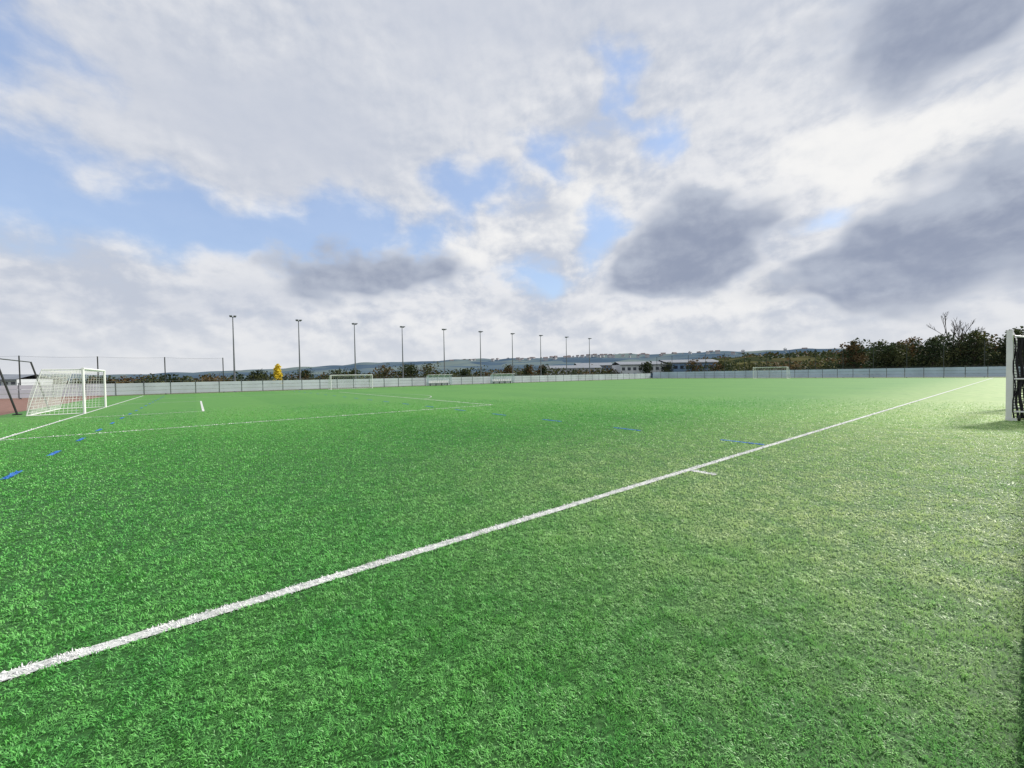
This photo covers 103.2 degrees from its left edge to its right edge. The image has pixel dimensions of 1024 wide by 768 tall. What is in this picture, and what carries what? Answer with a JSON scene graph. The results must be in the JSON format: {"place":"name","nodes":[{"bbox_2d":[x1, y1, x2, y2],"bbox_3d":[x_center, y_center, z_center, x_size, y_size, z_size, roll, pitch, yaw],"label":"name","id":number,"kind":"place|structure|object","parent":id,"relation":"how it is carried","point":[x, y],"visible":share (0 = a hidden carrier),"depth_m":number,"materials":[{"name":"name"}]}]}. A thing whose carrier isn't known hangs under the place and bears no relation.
{"place":"outdoors","nodes":[
{"label":"outdoors","id":0,"kind":"place"},
{"bbox_2d":[0,395,110,414],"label":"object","id":1,"kind":"structure","parent":0,"point":[6,406],"depth_m":35.28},
{"bbox_2d":[0,356,223,398],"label":"ball stop net","id":2,"kind":"object","parent":1,"relation":"on","point":[113,357],"visible":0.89,"depth_m":47.67,"materials":[{"name":"grey metal"}]},
{"bbox_2d":[0,372,650,398],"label":"perimeter fence","id":3,"kind":"object","parent":1,"relation":"on","point":[133,388],"visible":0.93,"depth_m":57.79,"materials":[{"name":"grey metal"}]},
{"bbox_2d":[0,373,987,398],"bbox_3d":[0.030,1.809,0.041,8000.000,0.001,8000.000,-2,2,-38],"label":"ground","id":4,"kind":"structure","parent":0,"point":[469,384],"depth_m":77.13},
{"bbox_2d":[0,374,53,389],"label":"clubhouse","id":5,"kind":"structure","parent":4,"relation":"on","point":[28,379],"depth_m":90.37,"materials":[{"name":"metal"}]},
{"bbox_2d":[229,315,235,391],"bbox_3d":[-38.548,-4.179,56.229,0.800,10.555,0.650,-2,2,-38],"label":"floodlight pole","id":6,"kind":"object","parent":4,"relation":"on","point":[233,349],"visible":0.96,"depth_m":56.25,"materials":[{"name":"metal"}]},
{"bbox_2d":[247,369,267,380],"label":"broadleaf tree","id":7,"kind":"object","parent":4,"relation":"on","point":[257,373],"visible":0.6,"depth_m":111.43,"materials":[{"name":"green plant"}]},
{"bbox_2d":[272,364,282,383],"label":"poplar tree","id":8,"kind":"object","parent":4,"relation":"on","point":[277,373],"visible":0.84,"depth_m":89.72,"materials":[{"name":"yellow plant"}]},
{"bbox_2d":[295,319,301,389],"bbox_3d":[-32.061,-4.400,61.222,0.800,10.555,0.650,-2,2,-38],"label":"floodlight pole","id":9,"kind":"object","parent":4,"relation":"on","point":[299,351],"visible":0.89,"depth_m":61.25,"materials":[{"name":"metal"}]},
{"bbox_2d":[293,367,317,380],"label":"broadleaf tree","id":10,"kind":"object","parent":4,"relation":"on","point":[306,375],"visible":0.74,"depth_m":107.19,"materials":[{"name":"green plant"}]},
{"bbox_2d":[327,369,348,378],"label":"broadleaf tree","id":11,"kind":"object","parent":4,"relation":"on","point":[339,372],"visible":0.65,"depth_m":116.29,"materials":[{"name":"green plant"}]},
{"bbox_2d":[342,368,365,378],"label":"broadleaf tree","id":12,"kind":"object","parent":4,"relation":"on","point":[351,373],"visible":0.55,"depth_m":117.25,"materials":[{"name":"green plant"}]},
{"bbox_2d":[352,323,357,387],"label":"floodlight pole","id":13,"kind":"object","parent":4,"relation":"on","point":[354,324],"visible":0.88,"depth_m":66.25,"materials":[{"name":"metal"}]},
{"bbox_2d":[373,363,396,378],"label":"broadleaf tree","id":14,"kind":"object","parent":4,"relation":"on","point":[384,373],"visible":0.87,"depth_m":117.28,"materials":[{"name":"green plant"}]},
{"bbox_2d":[400,326,404,377],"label":"floodlight pole","id":15,"kind":"object","parent":4,"relation":"on","point":[402,354],"visible":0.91,"depth_m":71.33,"materials":[{"name":"metal"}]},
{"bbox_2d":[396,363,415,380],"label":"broadleaf tree","id":16,"kind":"object","parent":4,"relation":"on","point":[400,368],"visible":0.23,"depth_m":119.48,"materials":[{"name":"green plant"}]},
{"bbox_2d":[400,364,419,380],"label":"broadleaf tree","id":17,"kind":"object","parent":4,"relation":"on","point":[410,370],"visible":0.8,"depth_m":115.37,"materials":[{"name":"green plant"}]},
{"bbox_2d":[417,361,441,377],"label":"broadleaf tree","id":18,"kind":"object","parent":4,"relation":"on","point":[427,368],"visible":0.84,"depth_m":117.40,"materials":[{"name":"green plant"}]},
{"bbox_2d":[442,329,446,376],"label":"floodlight pole","id":19,"kind":"object","parent":4,"relation":"on","point":[444,352],"visible":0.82,"depth_m":76.35,"materials":[{"name":"metal"}]},
{"bbox_2d":[458,367,472,376],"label":"broadleaf tree","id":20,"kind":"object","parent":4,"relation":"on","point":[462,372],"visible":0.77,"depth_m":121.51,"materials":[{"name":"green plant"}]},
{"bbox_2d":[478,331,482,383],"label":"floodlight pole","id":21,"kind":"object","parent":4,"relation":"on","point":[480,355],"visible":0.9,"depth_m":81.33,"materials":[{"name":"metal"}]},
{"bbox_2d":[501,364,514,375],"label":"broadleaf tree","id":22,"kind":"object","parent":4,"relation":"on","point":[507,369],"visible":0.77,"depth_m":121.30,"materials":[{"name":"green plant"}]},
{"bbox_2d":[0,377,1023,767],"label":"artificial turf pitch","id":23,"kind":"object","parent":4,"relation":"on","point":[984,393],"visible":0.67,"depth_m":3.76,"materials":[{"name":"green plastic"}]},
{"bbox_2d":[0,358,48,414],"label":"training frame","id":24,"kind":"object","parent":23,"relation":"on","point":[8,392],"visible":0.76,"depth_m":22.04,"materials":[{"name":"grey metal"}]},
{"bbox_2d":[26,368,106,416],"bbox_3d":[-26.347,0.367,24.221,2.187,2.527,6.720,-2,2,-38],"label":"football goal","id":25,"kind":"object","parent":23,"relation":"on","point":[82,371],"visible":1,"depth_m":22.46,"materials":[{"name":"white paint"}]},
{"bbox_2d":[328,374,372,389],"bbox_3d":[-24.404,-0.324,61.363,6.100,2.147,1.677,-2,2,-38],"label":"soccer goal","id":26,"kind":"object","parent":23,"relation":"on","point":[329,388],"visible":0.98,"depth_m":61.77,"materials":[{"name":"white paint"}]},
{"bbox_2d":[426,374,452,385],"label":"team shelter","id":27,"kind":"object","parent":23,"relation":"on","point":[441,381],"visible":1,"depth_m":73.07,"materials":[{"name":"white paint"}]},
{"bbox_2d":[0,378,991,681],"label":"pitch markings","id":28,"kind":"object","parent":23,"relation":"on","point":[160,628],"visible":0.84,"depth_m":3.65,"materials":[{"name":"white paint"}]},
{"bbox_2d":[490,373,514,383],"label":"team shelter","id":29,"kind":"object","parent":23,"relation":"on","point":[499,381],"visible":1,"depth_m":81.64,"materials":[{"name":"white paint"}]},
{"bbox_2d":[753,367,790,377],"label":"football goal","id":30,"kind":"object","parent":23,"relation":"on","point":[770,370],"visible":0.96,"depth_m":89.87,"materials":[{"name":"white paint"}]},
{"bbox_2d":[1005,330,1023,420],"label":"folding goal","id":31,"kind":"object","parent":23,"relation":"on","point":[1014,377],"visible":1,"depth_m":13.01,"materials":[{"name":"white paint"}]},
{"bbox_2d":[511,333,514,382],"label":"floodlight pole","id":32,"kind":"object","parent":4,"relation":"on","point":[512,355],"visible":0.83,"depth_m":86.42,"materials":[{"name":"metal"}]},
{"bbox_2d":[521,364,534,375],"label":"broadleaf tree","id":33,"kind":"object","parent":4,"relation":"on","point":[527,371],"visible":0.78,"depth_m":123.34,"materials":[{"name":"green plant"}]},
{"bbox_2d":[46,348,1018,387],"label":"distant tree row","id":34,"kind":"object","parent":4,"relation":"on","point":[210,378],"visible":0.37,"depth_m":115.16,"materials":[{"name":"green plant"}]},
{"bbox_2d":[539,335,542,377],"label":"floodlight pole","id":35,"kind":"object","parent":4,"relation":"on","point":[540,353],"visible":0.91,"depth_m":91.55,"materials":[{"name":"metal"}]},
{"bbox_2d":[536,364,548,379],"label":"broadleaf tree","id":36,"kind":"object","parent":4,"relation":"on","point":[543,370],"visible":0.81,"depth_m":123.40,"materials":[{"name":"green plant"}]},
{"bbox_2d":[565,337,566,374],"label":"floodlight pole","id":37,"kind":"object","parent":4,"relation":"on","point":[566,357],"visible":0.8,"depth_m":96.56,"materials":[{"name":"metal"}]},
{"bbox_2d":[547,365,601,378],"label":"warehouse","id":38,"kind":"structure","parent":4,"relation":"on","point":[580,367],"depth_m":142.97,"materials":[{"name":"metal"}]},
{"bbox_2d":[588,338,591,374],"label":"floodlight pole","id":39,"kind":"object","parent":4,"relation":"on","point":[589,355],"visible":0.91,"depth_m":101.57,"materials":[{"name":"metal"}]},
{"bbox_2d":[612,361,672,377],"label":"warehouse","id":40,"kind":"structure","parent":4,"relation":"on","point":[627,367],"depth_m":135.95,"materials":[{"name":"metal"}]},
{"bbox_2d":[622,367,669,369],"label":"windows","id":41,"kind":"structure","parent":40,"relation":"in","point":[623,368],"depth_m":135.89,"materials":[{"name":"black glass"}]},
{"bbox_2d":[638,361,652,376],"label":"broadleaf tree","id":42,"kind":"object","parent":4,"relation":"on","point":[647,364],"visible":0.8,"depth_m":134.66,"materials":[{"name":"green plant"}]},
{"bbox_2d":[661,361,674,371],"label":"broadleaf tree","id":43,"kind":"object","parent":4,"relation":"on","point":[666,369],"visible":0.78,"depth_m":135.12,"materials":[{"name":"green plant"}]},
{"bbox_2d":[659,359,720,373],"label":"warehouse","id":44,"kind":"structure","parent":4,"relation":"on","point":[678,365],"depth_m":135.94,"materials":[{"name":"metal"}]},
{"bbox_2d":[668,365,716,368],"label":"windows","id":45,"kind":"structure","parent":44,"relation":"in","point":[676,367],"depth_m":135.89,"materials":[{"name":"black glass"}]},
{"bbox_2d":[683,359,702,371],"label":"broadleaf tree","id":46,"kind":"object","parent":4,"relation":"on","point":[694,367],"visible":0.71,"depth_m":129.56,"materials":[{"name":"green plant"}]},
{"bbox_2d":[715,359,729,369],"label":"broadleaf tree","id":47,"kind":"object","parent":4,"relation":"on","point":[721,362],"visible":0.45,"depth_m":127.30,"materials":[{"name":"green plant"}]},
{"bbox_2d":[839,345,869,368],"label":"broadleaf tree","id":48,"kind":"object","parent":4,"relation":"on","point":[852,359],"visible":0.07,"depth_m":113.48,"materials":[{"name":"green plant"}]},
{"bbox_2d":[835,337,875,374],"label":"broadleaf tree","id":49,"kind":"object","parent":4,"relation":"on","point":[858,355],"visible":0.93,"depth_m":107.14,"materials":[{"name":"green plant"}]},
{"bbox_2d":[865,339,891,371],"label":"broadleaf tree","id":50,"kind":"object","parent":4,"relation":"on","point":[880,344],"visible":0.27,"depth_m":115.43,"materials":[{"name":"green plant"}]},
{"bbox_2d":[874,342,910,367],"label":"broadleaf tree","id":51,"kind":"object","parent":4,"relation":"on","point":[892,359],"visible":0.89,"depth_m":108.69,"materials":[{"name":"green plant"}]},
{"bbox_2d":[883,340,920,367],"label":"broadleaf tree","id":52,"kind":"object","parent":4,"relation":"on","point":[909,348],"visible":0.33,"depth_m":111.20,"materials":[{"name":"green plant"}]},
{"bbox_2d":[905,336,926,367],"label":"broadleaf tree","id":53,"kind":"object","parent":4,"relation":"on","point":[912,340],"visible":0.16,"depth_m":117.06,"materials":[{"name":"green plant"}]},
{"bbox_2d":[910,335,950,370],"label":"broadleaf tree","id":54,"kind":"object","parent":4,"relation":"on","point":[934,354],"visible":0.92,"depth_m":107.39,"materials":[{"name":"green plant"}]},
{"bbox_2d":[918,332,965,370],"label":"broadleaf tree","id":55,"kind":"object","parent":4,"relation":"on","point":[952,352],"visible":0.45,"depth_m":110.32,"materials":[{"name":"green plant"}]},
{"bbox_2d":[927,311,974,370],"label":"bare tree","id":56,"kind":"object","parent":4,"relation":"on","point":[963,327],"visible":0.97,"depth_m":111.00,"materials":[{"name":"brown plant"}]},
{"bbox_2d":[950,334,976,366],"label":"broadleaf tree","id":57,"kind":"object","parent":4,"relation":"on","point":[963,344],"visible":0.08,"depth_m":118.09,"materials":[{"name":"green plant"}]},
{"bbox_2d":[951,322,984,358],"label":"bare tree","id":58,"kind":"object","parent":4,"relation":"on","point":[963,334],"visible":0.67,"depth_m":111.68,"materials":[{"name":"brown plant"}]},
{"bbox_2d":[948,329,994,373],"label":"broadleaf tree","id":59,"kind":"object","parent":4,"relation":"on","point":[978,340],"visible":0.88,"depth_m":108.10,"materials":[{"name":"green plant"}]},
{"bbox_2d":[958,332,1001,373],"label":"broadleaf tree","id":60,"kind":"object","parent":4,"relation":"on","point":[992,349],"visible":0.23,"depth_m":109.75,"materials":[{"name":"green plant"}]},
{"bbox_2d":[993,326,1023,365],"bbox_3d":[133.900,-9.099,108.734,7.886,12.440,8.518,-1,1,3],"label":"broadleaf tree","id":61,"kind":"object","parent":4,"relation":"on","point":[1002,349],"visible":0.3,"depth_m":109.18,"materials":[{"name":"green plant"}]},
{"bbox_2d":[3,346,987,381],"bbox_3d":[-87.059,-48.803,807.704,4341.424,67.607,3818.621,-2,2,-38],"label":"distant hills","id":62,"kind":"structure","parent":0,"point":[368,367],"depth_m":1005.21,"materials":[{"name":"green plant"}]},
{"bbox_2d":[449,348,806,361],"bbox_3d":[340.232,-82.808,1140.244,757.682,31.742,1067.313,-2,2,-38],"label":"hillside village","id":63,"kind":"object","parent":62,"relation":"on","point":[519,359],"visible":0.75,"depth_m":1186.93,"materials":[{"name":"grey"}]},
{"bbox_2d":[0,0,1023,374],"label":"sky","id":64,"kind":"structure","parent":0,"point":[626,176],"materials":[{"name":"white"}]},
{"bbox_2d":[65,352,1001,383],"bbox_3d":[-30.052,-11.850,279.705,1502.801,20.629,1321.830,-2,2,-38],"label":"wooded ridge","id":65,"kind":"structure","parent":0,"point":[777,360],"depth_m":336.58,"materials":[{"name":"green plant"}]},
{"bbox_2d":[574,363,611,372],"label":"warehouse","id":66,"kind":"structure","parent":0,"point":[606,364],"depth_m":161.09,"materials":[{"name":"metal"}]},
{"bbox_2d":[698,344,1002,369],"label":"ridge tree mass","id":67,"kind":"object","parent":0,"point":[769,355],"visible":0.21,"depth_m":359.02,"materials":[{"name":"green plant"}]},
{"label":"asphalt path","id":68,"kind":"structure","parent":0,"visible":0},
{"bbox_2d":[671,340,995,377],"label":"ball stop net","id":69,"kind":"object","parent":68,"relation":"on","point":[873,366],"visible":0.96,"depth_m":86.26,"materials":[{"name":"black fabric"}]},
{"bbox_2d":[653,365,1019,377],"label":"perimeter fence","id":70,"kind":"object","parent":68,"relation":"on","point":[998,371],"visible":0.94,"depth_m":80.92,"materials":[{"name":"grey metal"}]}
]}

